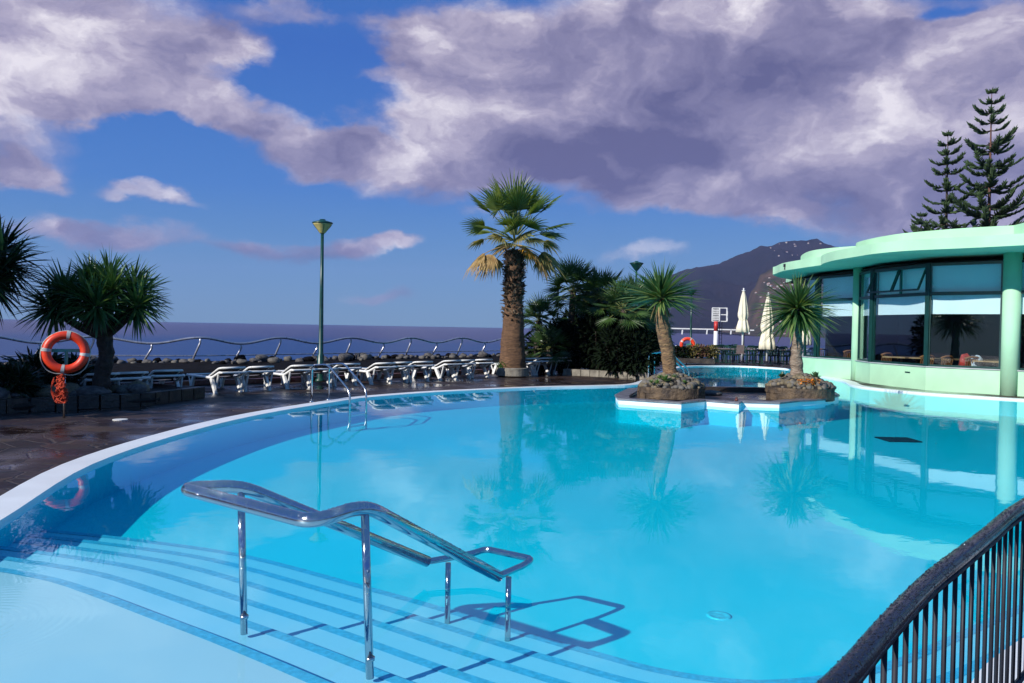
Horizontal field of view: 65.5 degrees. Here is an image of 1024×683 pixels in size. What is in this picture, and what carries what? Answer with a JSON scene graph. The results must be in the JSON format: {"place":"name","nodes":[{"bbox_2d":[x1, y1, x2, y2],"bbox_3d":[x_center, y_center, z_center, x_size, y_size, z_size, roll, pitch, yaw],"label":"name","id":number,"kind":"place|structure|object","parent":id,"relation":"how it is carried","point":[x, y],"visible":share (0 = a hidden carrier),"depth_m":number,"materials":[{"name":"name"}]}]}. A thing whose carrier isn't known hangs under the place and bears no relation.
{"place":"outdoors","nodes":[
{"label":"outdoors","id":0,"kind":"place"},
{"bbox_2d":[0,414,389,546],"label":"pool wall","id":1,"kind":"structure","parent":0,"point":[56,508],"depth_m":10.55,"materials":[{"name":"blue tile"}]},
{"bbox_2d":[0,365,1023,682],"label":"pool coping","id":2,"kind":"object","parent":1,"relation":"on","point":[22,497],"visible":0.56,"depth_m":10.40,"materials":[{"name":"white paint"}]},
{"bbox_2d":[647,351,688,376],"bbox_3d":[5.259,1.090,26.880,1.709,1.517,0.546,1,1,-13],"label":"pool ladder","id":3,"kind":"object","parent":2,"relation":"on","point":[680,366],"visible":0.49,"depth_m":26.72,"materials":[{"name":"metal"}]},
{"bbox_2d":[815,498,1023,682],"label":"curved railing","id":4,"kind":"object","parent":2,"relation":"on","point":[858,661],"visible":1,"depth_m":2.72,"materials":[{"name":"black metal"}]},
{"bbox_2d":[2,355,526,382],"bbox_3d":[-5.420,2.361,28.998,8.161,3.428,30.522,2,1,44],"label":"rock bank","id":5,"kind":"object","parent":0,"point":[199,367],"visible":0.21,"depth_m":24.68,"materials":[{"name":"grey stone"}]},
{"bbox_2d":[0,335,528,359],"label":"sea railing","id":6,"kind":"object","parent":5,"relation":"on","point":[183,339],"visible":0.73,"depth_m":27.79,"materials":[{"name":"metal"}]},
{"bbox_2d":[0,319,824,361],"bbox_3d":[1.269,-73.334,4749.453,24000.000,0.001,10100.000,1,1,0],"label":"sea","id":7,"kind":"structure","parent":0,"point":[237,332],"depth_m":701.91,"materials":[{"name":"blue liquid"}]},
{"bbox_2d":[0,360,1023,495],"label":"pool deck","id":8,"kind":"structure","parent":0,"point":[34,444],"depth_m":14.38,"materials":[{"name":"stone"}]},
{"bbox_2d":[52,349,79,417],"bbox_3d":[-7.539,0.709,13.463,0.721,1.168,0.062,1,1,-22],"label":"lifebuoy stand","id":9,"kind":"object","parent":8,"relation":"on","point":[66,351],"visible":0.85,"depth_m":13.45,"materials":[{"name":"metal"}]},
{"bbox_2d":[40,330,90,375],"bbox_3d":[-7.486,0.193,13.358,0.751,0.757,0.183,0,1,-27],"label":"lifebuoy","id":10,"kind":"object","parent":9,"relation":"hanging from","point":[51,340],"visible":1,"depth_m":13.31,"materials":[{"name":"plastic"}]},
{"bbox_2d":[51,374,68,402],"bbox_3d":[-7.578,0.759,13.345,0.268,0.562,0.170,1,1,0],"label":"throwing line","id":11,"kind":"object","parent":10,"relation":"hanging from","point":[61,392],"visible":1,"depth_m":13.31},
{"bbox_2d":[79,372,121,385],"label":"sun lounger","id":12,"kind":"object","parent":8,"relation":"on","point":[87,377],"visible":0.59,"depth_m":15.83,"materials":[{"name":"white plastic"}]},
{"bbox_2d":[0,387,204,413],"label":"bed kerb","id":13,"kind":"structure","parent":8,"relation":"on","point":[21,404],"depth_m":14.99,"materials":[{"name":"stone"}]},
{"bbox_2d":[23,383,198,410],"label":"bed soil","id":14,"kind":"structure","parent":8,"relation":"on","point":[157,387],"depth_m":17.38,"materials":[{"name":"brown soil"}]},
{"bbox_2d":[0,358,47,397],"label":"bed plant","id":15,"kind":"object","parent":14,"relation":"on","point":[19,378],"visible":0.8,"depth_m":14.52,"materials":[{"name":"green plant"}]},
{"bbox_2d":[0,214,58,328],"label":"dragon tree","id":16,"kind":"object","parent":14,"relation":"on","point":[11,257],"visible":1,"depth_m":14.21,"materials":[{"name":"green plant"}]},
{"bbox_2d":[0,346,76,388],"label":"bed plant","id":17,"kind":"object","parent":14,"relation":"on","point":[47,378],"visible":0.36,"depth_m":15.45,"materials":[{"name":"green plant"}]},
{"bbox_2d":[34,385,55,396],"bbox_3d":[-8.685,0.947,14.950,0.497,0.269,0.442,1,1,9],"label":"rock","id":18,"kind":"object","parent":14,"relation":"on","point":[46,392],"visible":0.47,"depth_m":14.78,"materials":[{"name":"grey stone"}]},
{"bbox_2d":[46,352,94,386],"bbox_3d":[-8.820,0.702,15.988,1.276,1.126,1.113,1,1,0],"label":"bed plant","id":19,"kind":"object","parent":14,"relation":"on","point":[88,369],"visible":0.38,"depth_m":15.92,"materials":[{"name":"green plant"}]},
{"bbox_2d":[66,383,80,395],"bbox_3d":[-8.410,0.938,15.158,0.632,0.311,0.490,1,1,18],"label":"rock","id":20,"kind":"object","parent":14,"relation":"on","point":[70,387],"visible":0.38,"depth_m":15.01,"materials":[{"name":"stone"}]},
{"bbox_2d":[11,245,173,389],"bbox_3d":[-7.928,-0.411,15.302,2.924,3.082,2.656,1,1,0],"label":"dragon tree","id":21,"kind":"object","parent":14,"relation":"on","point":[98,289],"visible":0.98,"depth_m":14.92,"materials":[{"name":"green plant"}]},
{"bbox_2d":[75,386,110,394],"bbox_3d":[-8.001,0.957,15.193,0.620,0.236,0.502,0,1,-42],"label":"rock","id":22,"kind":"object","parent":14,"relation":"on","point":[90,390],"visible":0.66,"depth_m":15.01,"materials":[{"name":"grey stone"}]},
{"bbox_2d":[114,385,129,393],"bbox_3d":[-7.688,0.966,15.777,0.327,0.206,0.301,0,1,-38],"label":"rock","id":23,"kind":"object","parent":14,"relation":"on","point":[121,389],"visible":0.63,"depth_m":15.67,"materials":[{"name":"stone"}]},
{"bbox_2d":[127,384,146,392],"bbox_3d":[-7.492,0.964,15.905,0.408,0.259,0.540,0,1,-29],"label":"rock","id":24,"kind":"object","parent":14,"relation":"on","point":[137,388],"visible":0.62,"depth_m":15.71,"materials":[{"name":"grey stone"}]},
{"bbox_2d":[111,371,150,384],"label":"sun lounger","id":25,"kind":"object","parent":8,"relation":"on","point":[128,377],"visible":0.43,"depth_m":16.39,"materials":[{"name":"white plastic"}]},
{"bbox_2d":[139,369,185,387],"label":"sun lounger","id":26,"kind":"object","parent":8,"relation":"on","point":[161,376],"visible":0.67,"depth_m":17.32,"materials":[{"name":"white plastic"}]},
{"bbox_2d":[186,367,246,392],"bbox_3d":[-7.178,0.884,19.318,0.690,0.632,1.964,0,1,-45],"label":"sun lounger","id":27,"kind":"object","parent":8,"relation":"on","point":[221,372],"visible":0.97,"depth_m":18.97,"materials":[{"name":"white plastic"}]},
{"bbox_2d":[219,366,275,391],"bbox_3d":[-6.670,0.882,19.926,0.690,0.632,1.964,0,1,-44],"label":"sun lounger","id":28,"kind":"object","parent":8,"relation":"on","point":[259,371],"visible":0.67,"depth_m":19.49,"materials":[{"name":"white plastic"}]},
{"bbox_2d":[263,365,315,388],"bbox_3d":[-5.868,0.879,20.850,0.690,0.632,1.964,0,1,-40],"label":"sun lounger","id":29,"kind":"object","parent":8,"relation":"on","point":[290,370],"visible":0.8,"depth_m":20.35,"materials":[{"name":"white plastic"}]},
{"bbox_2d":[278,364,336,386],"bbox_3d":[-5.517,0.875,21.409,1.964,0.632,0.690,2,1,44],"label":"sun lounger","id":30,"kind":"object","parent":8,"relation":"on","point":[320,369],"visible":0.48,"depth_m":21.22,"materials":[{"name":"white plastic"}]},
{"bbox_2d":[312,219,332,381],"bbox_3d":[-5.498,-1.189,22.984,0.594,4.686,0.594,1,1,0],"label":"lamp post","id":31,"kind":"object","parent":8,"relation":"on","point":[322,226],"visible":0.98,"depth_m":22.93,"materials":[{"name":"metal"}]},
{"bbox_2d":[309,363,361,385],"bbox_3d":[-4.947,0.873,22.040,0.690,0.632,1.964,0,1,-42],"label":"sun lounger","id":32,"kind":"object","parent":8,"relation":"on","point":[342,369],"visible":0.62,"depth_m":21.52,"materials":[{"name":"white plastic"}]},
{"bbox_2d":[309,363,366,430],"bbox_3d":[-3.654,1.173,16.586,0.635,1.420,1.876,0,1,-40],"label":"pool ladder","id":33,"kind":"object","parent":8,"relation":"on","point":[347,389],"visible":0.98,"depth_m":16.33,"materials":[{"name":"metal"}]},
{"bbox_2d":[344,362,396,384],"bbox_3d":[-4.106,0.873,22.840,0.690,0.632,1.964,0,1,-42],"label":"sun lounger","id":34,"kind":"object","parent":8,"relation":"on","point":[378,367],"visible":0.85,"depth_m":22.41,"materials":[{"name":"white plastic"}]},
{"bbox_2d":[359,361,412,382],"bbox_3d":[-3.755,0.869,23.408,1.964,0.632,0.690,2,1,44],"label":"sun lounger","id":35,"kind":"object","parent":8,"relation":"on","point":[398,365],"visible":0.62,"depth_m":23.16,"materials":[{"name":"white plastic"}]},
{"bbox_2d":[384,361,433,381],"bbox_3d":[-3.168,0.867,24.049,0.690,0.632,1.964,0,1,-40],"label":"sun lounger","id":36,"kind":"object","parent":8,"relation":"on","point":[418,365],"visible":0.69,"depth_m":23.49,"materials":[{"name":"white plastic"}]},
{"bbox_2d":[412,360,462,379],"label":"sun lounger","id":37,"kind":"object","parent":8,"relation":"on","point":[445,364],"visible":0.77,"depth_m":24.66,"materials":[{"name":"white plastic"}]},
{"bbox_2d":[426,359,475,378],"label":"sun lounger","id":38,"kind":"object","parent":8,"relation":"on","point":[467,363],"visible":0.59,"depth_m":25.32,"materials":[{"name":"white plastic"}]},
{"bbox_2d":[446,359,493,377],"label":"sun lounger","id":39,"kind":"object","parent":8,"relation":"on","point":[479,362],"visible":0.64,"depth_m":25.94,"materials":[{"name":"white plastic"}]},
{"bbox_2d":[496,367,528,376],"bbox_3d":[0.011,1.005,26.623,1.090,0.274,1.090,1,1,0],"label":"tree ring","id":40,"kind":"object","parent":8,"relation":"on","point":[515,372],"visible":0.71,"depth_m":26.15,"materials":[{"name":"concrete"}]},
{"bbox_2d":[462,167,575,377],"bbox_3d":[0.118,-2.285,26.538,4.020,6.941,3.399,1,1,0],"label":"fan palm","id":41,"kind":"object","parent":40,"relation":"in","point":[513,200],"visible":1,"depth_m":26.26,"materials":[{"name":"green plant"}]},
{"bbox_2d":[491,358,539,374],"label":"sun lounger","id":42,"kind":"object","parent":8,"relation":"on","point":[529,360],"visible":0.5,"depth_m":27.67,"materials":[{"name":"white plastic"}]},
{"bbox_2d":[527,357,552,374],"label":"sun lounger","id":43,"kind":"object","parent":8,"relation":"on","point":[541,360],"visible":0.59,"depth_m":27.97,"materials":[{"name":"white plastic"}]},
{"bbox_2d":[525,333,554,372],"bbox_3d":[1.165,0.389,29.493,1.855,1.753,1.991,1,1,0],"label":"shrub","id":44,"kind":"object","parent":8,"relation":"on","point":[531,351],"visible":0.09,"depth_m":29.32,"materials":[{"name":"green plant"}]},
{"bbox_2d":[523,291,568,372],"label":"clump palm","id":45,"kind":"object","parent":8,"relation":"on","point":[538,306],"visible":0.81,"depth_m":28.72,"materials":[{"name":"green plant"}]},
{"bbox_2d":[525,323,575,374],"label":"clump palm","id":46,"kind":"object","parent":8,"relation":"on","point":[548,351],"visible":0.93,"depth_m":28.14,"materials":[{"name":"green plant"}]},
{"bbox_2d":[536,313,583,373],"bbox_3d":[1.726,0.110,28.994,1.844,2.355,1.896,1,1,0],"label":"shrub","id":47,"kind":"object","parent":8,"relation":"on","point":[564,325],"visible":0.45,"depth_m":28.71,"materials":[{"name":"green plant"}]},
{"bbox_2d":[543,254,605,368],"bbox_3d":[2.320,-1.060,29.435,2.524,4.477,2.796,1,1,11],"label":"clump palm","id":48,"kind":"object","parent":8,"relation":"on","point":[573,272],"visible":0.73,"depth_m":29.17,"materials":[{"name":"green plant"}]},
{"bbox_2d":[557,312,592,369],"bbox_3d":[2.153,0.060,29.620,2.383,2.327,2.012,1,1,0],"label":"shrub","id":49,"kind":"object","parent":8,"relation":"on","point":[577,321],"visible":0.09,"depth_m":29.34,"materials":[{"name":"green plant"}]},
{"bbox_2d":[570,305,617,369],"bbox_3d":[3.057,-0.045,28.603,1.871,2.600,1.915,2,1,42],"label":"shrub","id":50,"kind":"object","parent":8,"relation":"on","point":[587,346],"visible":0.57,"depth_m":28.39,"materials":[{"name":"green plant"}]},
{"bbox_2d":[568,264,633,342],"bbox_3d":[3.220,-0.823,28.927,2.611,4.054,2.602,1,1,0],"label":"clump palm","id":51,"kind":"object","parent":8,"relation":"on","point":[595,281],"visible":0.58,"depth_m":28.64,"materials":[{"name":"green plant"}]},
{"bbox_2d":[563,369,646,378],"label":"low wall","id":52,"kind":"structure","parent":8,"relation":"on","point":[584,372],"depth_m":27.43,"materials":[{"name":"concrete"}]},
{"bbox_2d":[590,321,647,376],"bbox_3d":[3.659,0.339,27.220,1.935,2.121,1.925,1,1,0],"label":"shrub","id":53,"kind":"object","parent":8,"relation":"on","point":[608,348],"visible":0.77,"depth_m":27.03,"materials":[{"name":"green plant"}]},
{"bbox_2d":[587,275,655,369],"bbox_3d":[3.845,-0.550,27.556,2.708,3.570,2.451,1,1,0],"label":"clump palm","id":54,"kind":"object","parent":8,"relation":"on","point":[613,294],"visible":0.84,"depth_m":27.19,"materials":[{"name":"green plant"}]},
{"bbox_2d":[630,261,643,281],"bbox_3d":[5.895,-1.383,37.979,0.673,4.916,0.673,1,1,0],"label":"lamp post","id":55,"kind":"object","parent":8,"relation":"on","point":[636,265],"visible":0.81,"depth_m":37.78,"materials":[{"name":"metal"}]},
{"bbox_2d":[616,327,659,378],"bbox_3d":[4.252,0.434,27.026,1.694,1.862,1.912,1,1,0],"label":"shrub","id":56,"kind":"object","parent":8,"relation":"on","point":[641,363],"visible":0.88,"depth_m":26.61,"materials":[{"name":"green plant"}]},
{"bbox_2d":[609,272,677,331],"bbox_3d":[4.587,-0.645,28.602,2.620,3.743,2.566,2,1,44],"label":"clump palm","id":57,"kind":"object","parent":8,"relation":"on","point":[642,307],"visible":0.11,"depth_m":28.21,"materials":[{"name":"green plant"}]},
{"bbox_2d":[636,318,661,375],"bbox_3d":[4.727,0.220,28.401,1.808,2.483,1.852,2,1,39],"label":"shrub","id":58,"kind":"object","parent":8,"relation":"on","point":[658,359],"visible":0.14,"depth_m":28.16,"materials":[{"name":"green plant"}]},
{"bbox_2d":[627,304,677,343],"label":"clump palm","id":59,"kind":"object","parent":8,"relation":"on","point":[671,331],"visible":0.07,"depth_m":28.74,"materials":[{"name":"green plant"}]},
{"bbox_2d":[660,357,714,363],"bbox_3d":[8.363,0.911,38.620,2.819,0.231,1.100,1,1,12],"label":"bed box","id":60,"kind":"object","parent":8,"relation":"on","point":[700,360],"visible":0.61,"depth_m":37.98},
{"bbox_2d":[674,345,693,357],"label":"bed shrub","id":61,"kind":"object","parent":60,"relation":"in","point":[685,355],"visible":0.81,"depth_m":38.53,"materials":[{"name":"green plant"}]},
{"bbox_2d":[685,343,701,357],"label":"bed shrub","id":62,"kind":"object","parent":60,"relation":"in","point":[694,350],"visible":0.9,"depth_m":38.55,"materials":[{"name":"green plant"}]},
{"bbox_2d":[695,343,709,357],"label":"bed shrub","id":63,"kind":"object","parent":60,"relation":"in","point":[702,354],"visible":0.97,"depth_m":38.53,"materials":[{"name":"green plant"}]},
{"bbox_2d":[702,343,720,357],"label":"bed shrub","id":64,"kind":"object","parent":60,"relation":"in","point":[713,353],"visible":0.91,"depth_m":38.61,"materials":[{"name":"green plant"}]},
{"bbox_2d":[687,288,696,343],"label":"lamp post","id":65,"kind":"object","parent":8,"relation":"on","point":[692,289],"visible":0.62,"depth_m":45.93,"materials":[{"name":"metal"}]},
{"bbox_2d":[671,328,753,344],"bbox_3d":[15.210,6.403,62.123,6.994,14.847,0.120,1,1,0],"label":"railing","id":66,"kind":"object","parent":8,"relation":"on","point":[709,329],"visible":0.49,"depth_m":61.94,"materials":[{"name":"metal"}]},
{"bbox_2d":[726,346,738,363],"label":"terrace chair","id":67,"kind":"object","parent":8,"relation":"on","point":[735,348],"visible":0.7,"depth_m":40.06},
{"bbox_2d":[736,288,749,364],"bbox_3d":[11.305,-0.738,38.989,0.679,3.777,0.679,1,1,15],"label":"closed parasol","id":68,"kind":"object","parent":8,"relation":"on","point":[742,327],"visible":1,"depth_m":38.83,"materials":[{"name":"white fabric"}]},
{"bbox_2d":[758,292,775,365],"bbox_3d":[12.479,-0.616,38.891,0.800,3.576,0.800,0,1,-27],"label":"closed parasol","id":69,"kind":"object","parent":8,"relation":"on","point":[768,344],"visible":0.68,"depth_m":38.69,"materials":[{"name":"white fabric"}]},
{"bbox_2d":[773,223,1023,395],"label":"restaurant building","id":70,"kind":"structure","parent":8,"relation":"on","point":[956,293],"depth_m":24.80,"materials":[{"name":"green paint"}]},
{"bbox_2d":[803,277,814,356],"bbox_3d":[11.632,-0.936,30.811,0.167,3.055,0.990,1,1,-8],"label":"window","id":71,"kind":"structure","parent":70,"relation":"in","point":[812,280],"depth_m":31.15,"materials":[{"name":"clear glass"}]},
{"bbox_2d":[817,274,852,359],"bbox_3d":[11.976,-0.901,29.209,0.167,3.055,2.222,1,1,-14],"label":"window","id":72,"kind":"structure","parent":70,"relation":"in","point":[843,284],"depth_m":29.33,"materials":[{"name":"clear glass"}]},
{"bbox_2d":[857,271,878,360],"bbox_3d":[12.117,-0.861,27.129,0.167,3.055,1.684,1,1,8],"label":"window","id":73,"kind":"structure","parent":70,"relation":"in","point":[866,296],"depth_m":27.65,"materials":[{"name":"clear glass"}]},
{"bbox_2d":[866,264,932,365],"bbox_3d":[12.076,-0.822,24.975,0.484,3.055,2.705,1,1,-10],"label":"window","id":74,"kind":"structure","parent":70,"relation":"in","point":[901,291],"depth_m":25.04,"materials":[{"name":"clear glass"}]},
{"bbox_2d":[928,260,1002,368],"bbox_3d":[13.126,-0.769,23.065,1.950,3.055,0.167,2,1,44],"label":"window","id":75,"kind":"structure","parent":70,"relation":"in","point":[957,287],"depth_m":23.07,"materials":[{"name":"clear glass"}]},
{"bbox_2d":[964,356,978,365],"bbox_3d":[13.577,0.864,23.685,0.493,0.877,0.542,1,1,0],"label":"wooden chair","id":76,"kind":"object","parent":70,"relation":"on","point":[966,358],"visible":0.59,"depth_m":23.46,"materials":[{"name":"brown wood"}]},
{"bbox_2d":[958,353,970,365],"bbox_3d":[13.426,0.614,23.605,0.315,0.545,0.258,1,1,0],"label":"red jacket","id":77,"kind":"object","parent":76,"relation":"hanging from","point":[962,360],"visible":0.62,"depth_m":23.54,"materials":[{"name":"fabric"}]},
{"bbox_2d":[1019,260,1023,369],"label":"window","id":78,"kind":"structure","parent":70,"relation":"in","point":[1022,291],"depth_m":22.08,"materials":[{"name":"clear glass"}]},
{"bbox_2d":[903,211,939,232],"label":"island pine","id":79,"kind":"object","parent":8,"relation":"on","point":[914,229],"visible":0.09,"depth_m":65.61,"materials":[{"name":"green plant"}]},
{"bbox_2d":[911,130,976,231],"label":"island pine","id":80,"kind":"object","parent":8,"relation":"on","point":[947,201],"visible":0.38,"depth_m":61.41,"materials":[{"name":"green plant"}]},
{"bbox_2d":[932,87,1023,228],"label":"island pine","id":81,"kind":"object","parent":8,"relation":"on","point":[991,174],"visible":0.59,"depth_m":59.04,"materials":[{"name":"green plant"}]},
{"bbox_2d":[0,0,1023,327],"label":"sky","id":82,"kind":"structure","parent":0,"point":[205,141],"materials":[{"name":"blue"}]},
{"bbox_2d":[53,414,1023,679],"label":"pool floor","id":83,"kind":"structure","parent":0,"point":[799,552],"depth_m":8.77,"materials":[{"name":"blue tile"}]},
{"bbox_2d":[37,531,1023,682],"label":"pool step","id":84,"kind":"object","parent":83,"relation":"on","point":[601,664],"visible":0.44,"depth_m":5.35,"materials":[{"name":"blue tile"}]},
{"bbox_2d":[25,537,981,682],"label":"pool step","id":85,"kind":"object","parent":84,"relation":"on","point":[561,672],"visible":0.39,"depth_m":5.35,"materials":[{"name":"blue tile"}]},
{"bbox_2d":[8,542,547,682],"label":"pool step","id":86,"kind":"object","parent":85,"relation":"on","point":[461,663],"visible":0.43,"depth_m":5.22,"materials":[{"name":"blue tile"}]},
{"bbox_2d":[0,549,470,682],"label":"pool step","id":87,"kind":"object","parent":86,"relation":"on","point":[392,664],"visible":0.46,"depth_m":5.02,"materials":[{"name":"blue tile"}]},
{"bbox_2d":[0,559,390,682],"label":"pool step","id":88,"kind":"object","parent":87,"relation":"on","point":[319,666],"visible":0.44,"depth_m":4.79,"materials":[{"name":"blue tile"}]},
{"bbox_2d":[0,572,306,682],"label":"pool step","id":89,"kind":"object","parent":88,"relation":"on","point":[50,632],"visible":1,"depth_m":4.33,"materials":[{"name":"blue tile"}]},
{"bbox_2d":[0,567,330,682],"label":"step nosing","id":90,"kind":"object","parent":88,"relation":"on","point":[295,672],"visible":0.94,"depth_m":4.61,"materials":[{"name":"blue tile"}]},
{"bbox_2d":[181,480,532,679],"bbox_3d":[-0.709,1.399,4.666,2.154,1.206,1.105,0,1,-32],"label":"pool handrail","id":91,"kind":"object","parent":88,"relation":"on","point":[274,506],"visible":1,"depth_m":4.56,"materials":[{"name":"silver metal"}]},
{"bbox_2d":[0,556,414,682],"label":"step nosing","id":92,"kind":"object","parent":87,"relation":"on","point":[353,663],"visible":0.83,"depth_m":4.91,"materials":[{"name":"blue tile"}]},
{"bbox_2d":[0,546,494,682],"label":"step nosing","id":93,"kind":"object","parent":86,"relation":"on","point":[395,652],"visible":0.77,"depth_m":5.11,"materials":[{"name":"blue tile"}]},
{"bbox_2d":[14,540,570,682],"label":"step nosing","id":94,"kind":"object","parent":85,"relation":"on","point":[482,658],"visible":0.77,"depth_m":5.30,"materials":[{"name":"blue tile"}]},
{"bbox_2d":[28,534,1023,682],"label":"step nosing","id":95,"kind":"object","parent":84,"relation":"on","point":[582,668],"visible":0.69,"depth_m":5.33,"materials":[{"name":"blue tile"}]},
{"bbox_2d":[42,529,1023,682],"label":"step nosing","id":96,"kind":"object","parent":83,"relation":"on","point":[812,679],"visible":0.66,"depth_m":5.32,"materials":[{"name":"blue tile"}]},
{"bbox_2d":[707,611,731,619],"bbox_3d":[1.509,2.005,5.801,0.180,0.027,0.180,1,1,0],"label":"floor drain","id":97,"kind":"object","parent":83,"relation":"on","point":[718,615],"visible":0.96,"depth_m":5.79,"materials":[{"name":"blue plastic"}]},
{"bbox_2d":[615,386,839,427],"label":"pool island","id":98,"kind":"structure","parent":83,"relation":"on","point":[734,397],"depth_m":17.93,"materials":[{"name":"white paint"}]},
{"bbox_2d":[637,371,705,400],"bbox_3d":[3.814,1.034,19.061,1.612,0.677,1.551,1,1,0],"label":"stone planter","id":99,"kind":"object","parent":98,"relation":"on","point":[676,388],"visible":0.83,"depth_m":18.52,"materials":[{"name":"stone"}]},
{"bbox_2d":[616,259,708,373],"bbox_3d":[3.558,-0.555,19.047,2.374,2.996,2.632,1,1,0],"label":"yucca tree","id":100,"kind":"object","parent":99,"relation":"in","point":[661,291],"visible":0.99,"depth_m":18.90,"materials":[{"name":"green plant"}]},
{"bbox_2d":[705,390,722,395],"bbox_3d":[5.102,1.335,20.369,0.573,0.188,0.435,1,1,0],"label":"flat rock","id":101,"kind":"object","parent":98,"relation":"on","point":[712,393],"visible":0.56,"depth_m":20.20,"materials":[{"name":"stone"}]},
{"bbox_2d":[765,372,836,401],"bbox_3d":[7.093,1.080,19.621,1.652,0.676,1.571,1,1,0],"label":"stone planter","id":102,"kind":"object","parent":98,"relation":"on","point":[787,386],"visible":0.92,"depth_m":19.08,"materials":[{"name":"stone"}]},
{"bbox_2d":[747,271,851,374],"bbox_3d":[7.023,-0.398,19.552,2.490,2.751,2.460,1,1,0],"label":"yucca tree","id":103,"kind":"object","parent":102,"relation":"in","point":[798,313],"visible":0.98,"depth_m":19.40,"materials":[{"name":"green plant"}]},
{"bbox_2d":[874,437,922,442],"bbox_3d":[7.710,1.960,15.900,0.660,0.026,0.640,1,1,0],"label":"floor grille","id":104,"kind":"object","parent":83,"relation":"on","point":[897,439],"visible":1,"depth_m":15.82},
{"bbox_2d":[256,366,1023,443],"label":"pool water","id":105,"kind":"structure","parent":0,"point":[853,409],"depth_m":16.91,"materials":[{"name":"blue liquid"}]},
{"bbox_2d":[712,307,727,352],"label":"beacon post","id":106,"kind":"object","parent":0,"point":[716,314],"visible":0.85,"depth_m":46.55,"materials":[{"name":"white metal"}]},
{"bbox_2d":[668,239,835,333],"bbox_3d":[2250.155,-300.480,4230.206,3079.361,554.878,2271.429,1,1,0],"label":"mountain","id":107,"kind":"structure","parent":0,"point":[723,284],"depth_m":4113.90,"materials":[{"name":"grey stone"}]},
{"bbox_2d":[722,268,825,337],"bbox_3d":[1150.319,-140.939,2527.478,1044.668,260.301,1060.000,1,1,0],"label":"headland","id":108,"kind":"structure","parent":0,"point":[755,301],"depth_m":2506.34,"materials":[{"name":"grey stone"}]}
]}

